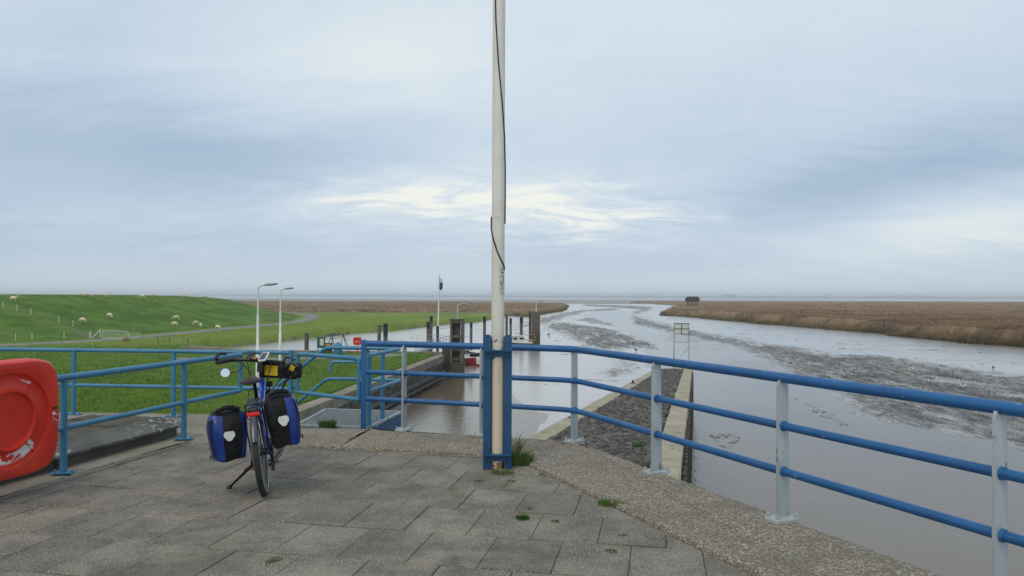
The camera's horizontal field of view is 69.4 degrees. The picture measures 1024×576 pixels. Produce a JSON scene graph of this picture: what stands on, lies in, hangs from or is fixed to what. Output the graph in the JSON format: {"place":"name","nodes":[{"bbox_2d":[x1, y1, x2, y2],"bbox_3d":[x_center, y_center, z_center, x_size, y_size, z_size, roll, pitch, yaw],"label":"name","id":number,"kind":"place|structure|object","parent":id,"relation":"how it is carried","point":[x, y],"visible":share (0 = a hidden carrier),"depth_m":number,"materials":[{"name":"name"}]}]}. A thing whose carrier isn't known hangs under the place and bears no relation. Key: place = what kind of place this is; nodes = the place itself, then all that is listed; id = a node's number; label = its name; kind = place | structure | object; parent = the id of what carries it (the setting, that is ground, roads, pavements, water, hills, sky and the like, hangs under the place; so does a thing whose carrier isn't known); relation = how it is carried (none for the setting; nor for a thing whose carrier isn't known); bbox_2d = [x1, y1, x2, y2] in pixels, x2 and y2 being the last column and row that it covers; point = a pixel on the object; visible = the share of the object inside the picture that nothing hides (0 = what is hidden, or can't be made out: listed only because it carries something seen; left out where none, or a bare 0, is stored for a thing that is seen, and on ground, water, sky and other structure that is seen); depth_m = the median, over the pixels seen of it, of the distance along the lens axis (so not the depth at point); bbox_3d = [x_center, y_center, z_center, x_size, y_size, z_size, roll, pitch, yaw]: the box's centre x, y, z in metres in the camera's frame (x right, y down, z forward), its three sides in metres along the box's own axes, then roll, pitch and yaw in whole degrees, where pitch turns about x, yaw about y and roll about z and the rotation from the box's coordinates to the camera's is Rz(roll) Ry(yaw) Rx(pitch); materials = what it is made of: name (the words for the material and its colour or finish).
{"place":"outdoors","nodes":[
{"label":"outdoors","id":0,"kind":"place"},
{"bbox_2d":[0,312,317,345],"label":"road","id":1,"kind":"structure","parent":0,"point":[309,317],"depth_m":131.56,"materials":[{"name":"grey asphalt"}]},
{"bbox_2d":[0,294,514,413],"bbox_3d":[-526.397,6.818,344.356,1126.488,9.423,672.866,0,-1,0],"label":"ground","id":2,"kind":"structure","parent":0,"point":[8,314],"depth_m":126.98,"materials":[{"name":"green plant"}]},
{"bbox_2d":[1,331,89,339],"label":"wire fence","id":3,"kind":"object","parent":2,"relation":"on","point":[45,332],"visible":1,"depth_m":107.94,"materials":[{"name":"metal"}]},
{"bbox_2d":[3,301,90,337],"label":"wire fence","id":4,"kind":"object","parent":2,"relation":"on","point":[47,315],"visible":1,"depth_m":121.66,"materials":[{"name":"metal"}]},
{"bbox_2d":[102,330,127,339],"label":"field gate","id":5,"kind":"structure","parent":2,"relation":"on","point":[111,334],"depth_m":112.75,"materials":[{"name":"grey metal"}]},
{"bbox_2d":[122,335,130,341],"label":"dry bush","id":6,"kind":"object","parent":2,"relation":"on","point":[126,339],"visible":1,"depth_m":108.53,"materials":[{"name":"plant"}]},
{"bbox_2d":[256,283,277,386],"bbox_3d":[-15.899,3.155,47.966,1.441,6.984,0.340,0,-1,0],"label":"lamp post","id":7,"kind":"object","parent":2,"relation":"on","point":[257,332],"visible":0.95,"depth_m":47.91,"materials":[{"name":"white metal"}]},
{"bbox_2d":[279,287,292,359],"bbox_3d":[-19.526,3.379,63.965,1.293,6.880,0.340,0,-1,0],"label":"lamp post","id":8,"kind":"object","parent":2,"relation":"on","point":[280,338],"visible":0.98,"depth_m":63.90,"materials":[{"name":"white metal"}]},
{"bbox_2d":[187,346,444,378],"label":"quay edge","id":9,"kind":"object","parent":2,"relation":"on","point":[217,348],"visible":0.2,"depth_m":82.47,"materials":[{"name":"concrete"}]},
{"bbox_2d":[411,335,449,352],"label":"gangway","id":10,"kind":"object","parent":9,"relation":"on","point":[422,350],"visible":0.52,"depth_m":83.82,"materials":[{"name":"metal"}]},
{"bbox_2d":[317,337,324,351],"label":"info board","id":11,"kind":"object","parent":2,"relation":"on","point":[320,342],"visible":0.8,"depth_m":79.06,"materials":[{"name":"green paint"}]},
{"bbox_2d":[333,342,341,354],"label":"water tank","id":12,"kind":"object","parent":2,"relation":"on","point":[336,352],"visible":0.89,"depth_m":77.49,"materials":[{"name":"blue paint"}]},
{"bbox_2d":[353,337,360,353],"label":"lifebuoy box","id":13,"kind":"object","parent":2,"relation":"on","point":[357,341],"visible":0.97,"depth_m":78.49,"materials":[{"name":"red plastic"}]},
{"bbox_2d":[298,355,445,420],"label":"quay wall","id":14,"kind":"structure","parent":2,"relation":"on","point":[435,363],"depth_m":55.66,"materials":[{"name":"concrete"}]},
{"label":"quay wall","id":15,"kind":"structure","parent":2,"relation":"on","visible":0},
{"bbox_2d":[0,412,249,495],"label":"apron","id":16,"kind":"object","parent":15,"relation":"on","point":[196,427],"visible":0.08,"depth_m":7.86,"materials":[{"name":"concrete"}]},
{"bbox_2d":[0,414,180,482],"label":"hatch slab","id":17,"kind":"structure","parent":16,"relation":"on","point":[93,440],"depth_m":7.93,"materials":[{"name":"concrete"}]},
{"bbox_2d":[49,352,242,474],"bbox_3d":[-4.435,1.241,5.574,0.217,0.915,8.246,0,-1,13],"label":"side railing","id":18,"kind":"object","parent":16,"relation":"on","point":[64,427],"visible":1,"depth_m":7.67,"materials":[{"name":"blue metal"}]},
{"bbox_2d":[0,358,58,481],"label":"lifebuoy housing","id":19,"kind":"object","parent":18,"relation":"attached to","point":[29,415],"visible":1,"depth_m":6.03,"materials":[{"name":"red plastic"}]},
{"bbox_2d":[0,347,293,416],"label":"end railing","id":20,"kind":"object","parent":16,"relation":"on","point":[73,385],"visible":0.76,"depth_m":10.12,"materials":[{"name":"blue metal"}]},
{"bbox_2d":[0,428,942,575],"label":"kerb","id":21,"kind":"structure","parent":15,"relation":"on","point":[748,539],"depth_m":5.77,"materials":[{"name":"concrete"}]},
{"bbox_2d":[361,340,1023,575],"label":"railing","id":22,"kind":"object","parent":21,"relation":"on","point":[997,532],"visible":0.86,"depth_m":5.38,"materials":[{"name":"blue metal"}]},
{"bbox_2d":[291,352,360,401],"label":"railing gate","id":23,"kind":"structure","parent":22,"relation":"attached to","point":[348,359],"depth_m":9.37,"materials":[{"name":"blue metal"}]},
{"bbox_2d":[176,353,401,359],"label":"path","id":24,"kind":"structure","parent":0,"point":[182,358],"depth_m":72.23,"materials":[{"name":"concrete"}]},
{"bbox_2d":[324,333,350,352],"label":"boat trolley","id":25,"kind":"object","parent":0,"point":[328,344],"visible":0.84,"depth_m":78.43,"materials":[{"name":"black metal"}]},
{"bbox_2d":[300,408,400,429],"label":"landing platform","id":26,"kind":"structure","parent":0,"point":[349,418],"depth_m":10.05,"materials":[{"name":"concrete"}]},
{"bbox_2d":[247,346,400,427],"bbox_3d":[-2.511,1.523,10.543,2.726,1.378,1.132,0,-1,38],"label":"stair railing","id":27,"kind":"object","parent":26,"relation":"on","point":[382,379],"visible":0.76,"depth_m":10.13,"materials":[{"name":"blue metal"}]},
{"bbox_2d":[316,418,338,427],"bbox_3d":[-2.318,1.676,9.277,0.288,0.126,0.310,1,-1,-45],"label":"grass tuft","id":28,"kind":"object","parent":26,"relation":"on","point":[330,423],"visible":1,"depth_m":9.23,"materials":[{"name":"green plant"}]},
{"bbox_2d":[0,442,751,575],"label":"pavement","id":29,"kind":"structure","parent":0,"point":[182,511],"depth_m":5.34,"materials":[{"name":"grey concrete"}]},
{"bbox_2d":[206,351,303,495],"bbox_3d":[-2.258,1.139,6.662,0.775,1.176,1.808,-7,1,-14],"label":"bicycle","id":30,"kind":"object","parent":29,"relation":"on","point":[273,415],"visible":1,"depth_m":6.04,"materials":[{"name":"blue metal"}]},
{"bbox_2d":[265,556,281,564],"bbox_3d":[-1.490,1.696,4.606,0.077,0.024,0.128,0,-1,42],"label":"grass tuft","id":31,"kind":"object","parent":29,"relation":"on","point":[278,557],"visible":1,"depth_m":4.60,"materials":[{"name":"green plant"}]},
{"bbox_2d":[483,0,511,469],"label":"flagpole mast","id":32,"kind":"object","parent":29,"relation":"on","point":[497,398],"visible":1,"depth_m":7.08,"materials":[{"name":"metal"}]},
{"bbox_2d":[490,468,513,474],"bbox_3d":[-0.090,1.706,6.899,0.242,0.067,0.179,0,-1,0],"label":"grass tuft","id":33,"kind":"object","parent":29,"relation":"on","point":[503,472],"visible":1,"depth_m":6.88,"materials":[{"name":"green plant"}]},
{"bbox_2d":[512,433,531,452],"bbox_3d":[0.019,1.586,7.524,0.526,0.302,0.388,1,-1,-33],"label":"grass tuft","id":34,"kind":"object","parent":29,"relation":"on","point":[520,446],"visible":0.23,"depth_m":7.54,"materials":[{"name":"green plant"}]},
{"bbox_2d":[515,513,529,520],"bbox_3d":[0.080,1.703,5.506,0.114,0.041,0.124,0,-1,0],"label":"grass tuft","id":35,"kind":"object","parent":29,"relation":"on","point":[525,517],"visible":1,"depth_m":5.50,"materials":[{"name":"green plant"}]},
{"bbox_2d":[512,446,538,465],"bbox_3d":[0.062,1.641,7.294,0.454,0.188,0.395,0,-1,0],"label":"grass tuft","id":36,"kind":"object","parent":29,"relation":"on","point":[520,458],"visible":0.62,"depth_m":7.24,"materials":[{"name":"green plant"}]},
{"bbox_2d":[597,498,625,507],"bbox_3d":[0.794,1.690,5.847,0.257,0.061,0.162,0,-1,32],"label":"grass tuft","id":37,"kind":"object","parent":29,"relation":"on","point":[605,502],"visible":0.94,"depth_m":5.83,"materials":[{"name":"green plant"}]},
{"bbox_2d":[0,293,1023,298],"bbox_3d":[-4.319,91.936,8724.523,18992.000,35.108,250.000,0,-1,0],"label":"shore","id":38,"kind":"structure","parent":0,"point":[871,297],"depth_m":8604.75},
{"bbox_2d":[0,0,1023,296],"label":"sky","id":39,"kind":"structure","parent":0,"point":[842,148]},
{"bbox_2d":[190,296,1023,575],"bbox_3d":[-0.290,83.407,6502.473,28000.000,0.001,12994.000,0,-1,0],"label":"water","id":40,"kind":"structure","parent":0,"point":[934,547],"depth_m":40.97,"materials":[{"name":"grey liquid"}]},
{"bbox_2d":[304,333,308,349],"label":"mooring pile","id":41,"kind":"object","parent":40,"relation":"in","point":[306,341],"visible":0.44,"depth_m":83.75,"materials":[{"name":"grey wood"}]},
{"bbox_2d":[377,325,382,350],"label":"mooring pile","id":42,"kind":"object","parent":40,"relation":"in","point":[379,332],"visible":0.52,"depth_m":91.81,"materials":[{"name":"grey wood"}]},
{"bbox_2d":[383,323,387,340],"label":"mooring pile","id":43,"kind":"object","parent":40,"relation":"in","point":[385,331],"visible":0.45,"depth_m":91.72,"materials":[{"name":"grey wood"}]},
{"bbox_2d":[238,300,568,316],"bbox_3d":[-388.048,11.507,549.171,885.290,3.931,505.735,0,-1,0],"label":"reed marsh","id":44,"kind":"structure","parent":40,"relation":"on","point":[520,309],"depth_m":393.59,"materials":[{"name":"plant"}]},
{"bbox_2d":[426,322,429,351],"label":"mooring pile","id":45,"kind":"object","parent":40,"relation":"in","point":[427,331],"visible":0.45,"depth_m":99.72,"materials":[{"name":"grey wood"}]},
{"bbox_2d":[430,316,432,351],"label":"mooring pile","id":46,"kind":"object","parent":40,"relation":"in","point":[431,328],"visible":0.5,"depth_m":103.76,"materials":[{"name":"grey wood"}]},
{"bbox_2d":[436,326,438,351],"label":"mooring pile","id":47,"kind":"object","parent":40,"relation":"in","point":[437,335],"visible":0.56,"depth_m":97.79,"materials":[{"name":"black wood"}]},
{"bbox_2d":[437,274,442,325],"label":"flagpole","id":48,"kind":"object","parent":47,"relation":"on","point":[440,284],"visible":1,"depth_m":97.93,"materials":[{"name":"white metal"}]},
{"bbox_2d":[470,322,472,349],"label":"mooring pile","id":49,"kind":"object","parent":40,"relation":"in","point":[471,326],"visible":0.45,"depth_m":104.76,"materials":[{"name":"grey wood"}]},
{"bbox_2d":[464,349,479,365],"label":"motor boat","id":50,"kind":"object","parent":40,"relation":"on","point":[471,361],"visible":0.39,"depth_m":89.52,"materials":[{"name":"red paint"}]},
{"bbox_2d":[483,316,485,336],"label":"mooring pile","id":51,"kind":"object","parent":40,"relation":"in","point":[484,325],"visible":0.45,"depth_m":107.78,"materials":[{"name":"wood"}]},
{"bbox_2d":[505,315,507,334],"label":"mooring pile","id":52,"kind":"object","parent":40,"relation":"in","point":[506,324],"visible":0.45,"depth_m":109.80,"materials":[{"name":"wood"}]},
{"bbox_2d":[509,318,511,335],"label":"mooring pile","id":53,"kind":"object","parent":40,"relation":"in","point":[510,326],"visible":0.45,"depth_m":111.81,"materials":[{"name":"wood"}]},
{"bbox_2d":[520,317,522,334],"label":"mooring pile","id":54,"kind":"object","parent":40,"relation":"in","point":[521,325],"visible":0.44,"depth_m":127.70,"materials":[{"name":"wood"}]},
{"bbox_2d":[512,335,532,344],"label":"cabin boat","id":55,"kind":"object","parent":40,"relation":"on","point":[517,339],"visible":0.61,"depth_m":121.29,"materials":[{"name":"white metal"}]},
{"bbox_2d":[529,311,539,344],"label":"dolphin pile","id":56,"kind":"object","parent":40,"relation":"in","point":[534,322],"visible":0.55,"depth_m":127.24,"materials":[{"name":"wood"}]},
{"bbox_2d":[653,302,683,304],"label":"reed marsh","id":57,"kind":"structure","parent":40,"relation":"in","point":[666,303],"depth_m":810.11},
{"bbox_2d":[723,294,735,297],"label":"factory","id":58,"kind":"structure","parent":40,"relation":"on","point":[730,296],"depth_m":8419.55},
{"bbox_2d":[220,298,1023,303],"bbox_3d":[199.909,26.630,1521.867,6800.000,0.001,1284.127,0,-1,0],"label":"tidal flat","id":59,"kind":"structure","parent":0,"point":[552,301],"depth_m":1608.01,"materials":[{"name":"soil"}]},
{"bbox_2d":[226,304,1023,449],"bbox_3d":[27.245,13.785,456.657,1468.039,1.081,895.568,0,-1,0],"label":"mudflat","id":60,"kind":"structure","parent":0,"point":[977,359],"depth_m":100.70,"materials":[{"name":"grey soil"}]},
{"bbox_2d":[442,319,464,378],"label":"guide frame","id":61,"kind":"object","parent":60,"relation":"on","point":[454,361],"visible":0.66,"depth_m":76.52,"materials":[{"name":"stone"}]},
{"bbox_2d":[469,350,479,356],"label":"dark boat","id":62,"kind":"object","parent":60,"relation":"on","point":[476,354],"visible":0.3,"depth_m":100.66,"materials":[{"name":"white metal"}]},
{"bbox_2d":[516,333,534,344],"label":"work raft","id":63,"kind":"object","parent":60,"relation":"on","point":[530,340],"visible":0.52,"depth_m":125.86,"materials":[{"name":"metal"}]},
{"bbox_2d":[527,368,692,483],"bbox_3d":[6.435,6.684,32.880,4.565,6.036,51.620,0,-1,16],"label":"stone mole","id":64,"kind":"object","parent":60,"relation":"on","point":[615,440],"visible":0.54,"depth_m":23.01,"materials":[{"name":"stone"}]},
{"bbox_2d":[630,439,647,447],"bbox_3d":[3.166,3.864,18.478,0.499,0.220,0.487,0,-1,33],"label":"grass tuft","id":65,"kind":"object","parent":64,"relation":"on","point":[641,444],"visible":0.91,"depth_m":18.47,"materials":[{"name":"green plant"}]},
{"bbox_2d":[673,323,688,368],"bbox_3d":[12.969,4.447,56.705,1.180,3.522,0.380,0,-1,0],"label":"sign frame","id":66,"kind":"object","parent":64,"relation":"on","point":[681,328],"visible":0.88,"depth_m":56.55,"materials":[{"name":"metal"}]},
{"bbox_2d":[642,301,1023,346],"bbox_3d":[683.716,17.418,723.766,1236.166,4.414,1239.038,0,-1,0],"label":"reed marsh","id":67,"kind":"structure","parent":60,"relation":"on","point":[994,323],"depth_m":233.31,"materials":[{"name":"brown plant"}]},
{"bbox_2d":[685,296,699,305],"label":"bird hide","id":68,"kind":"object","parent":67,"relation":"on","point":[689,299],"visible":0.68,"depth_m":469.95}
]}

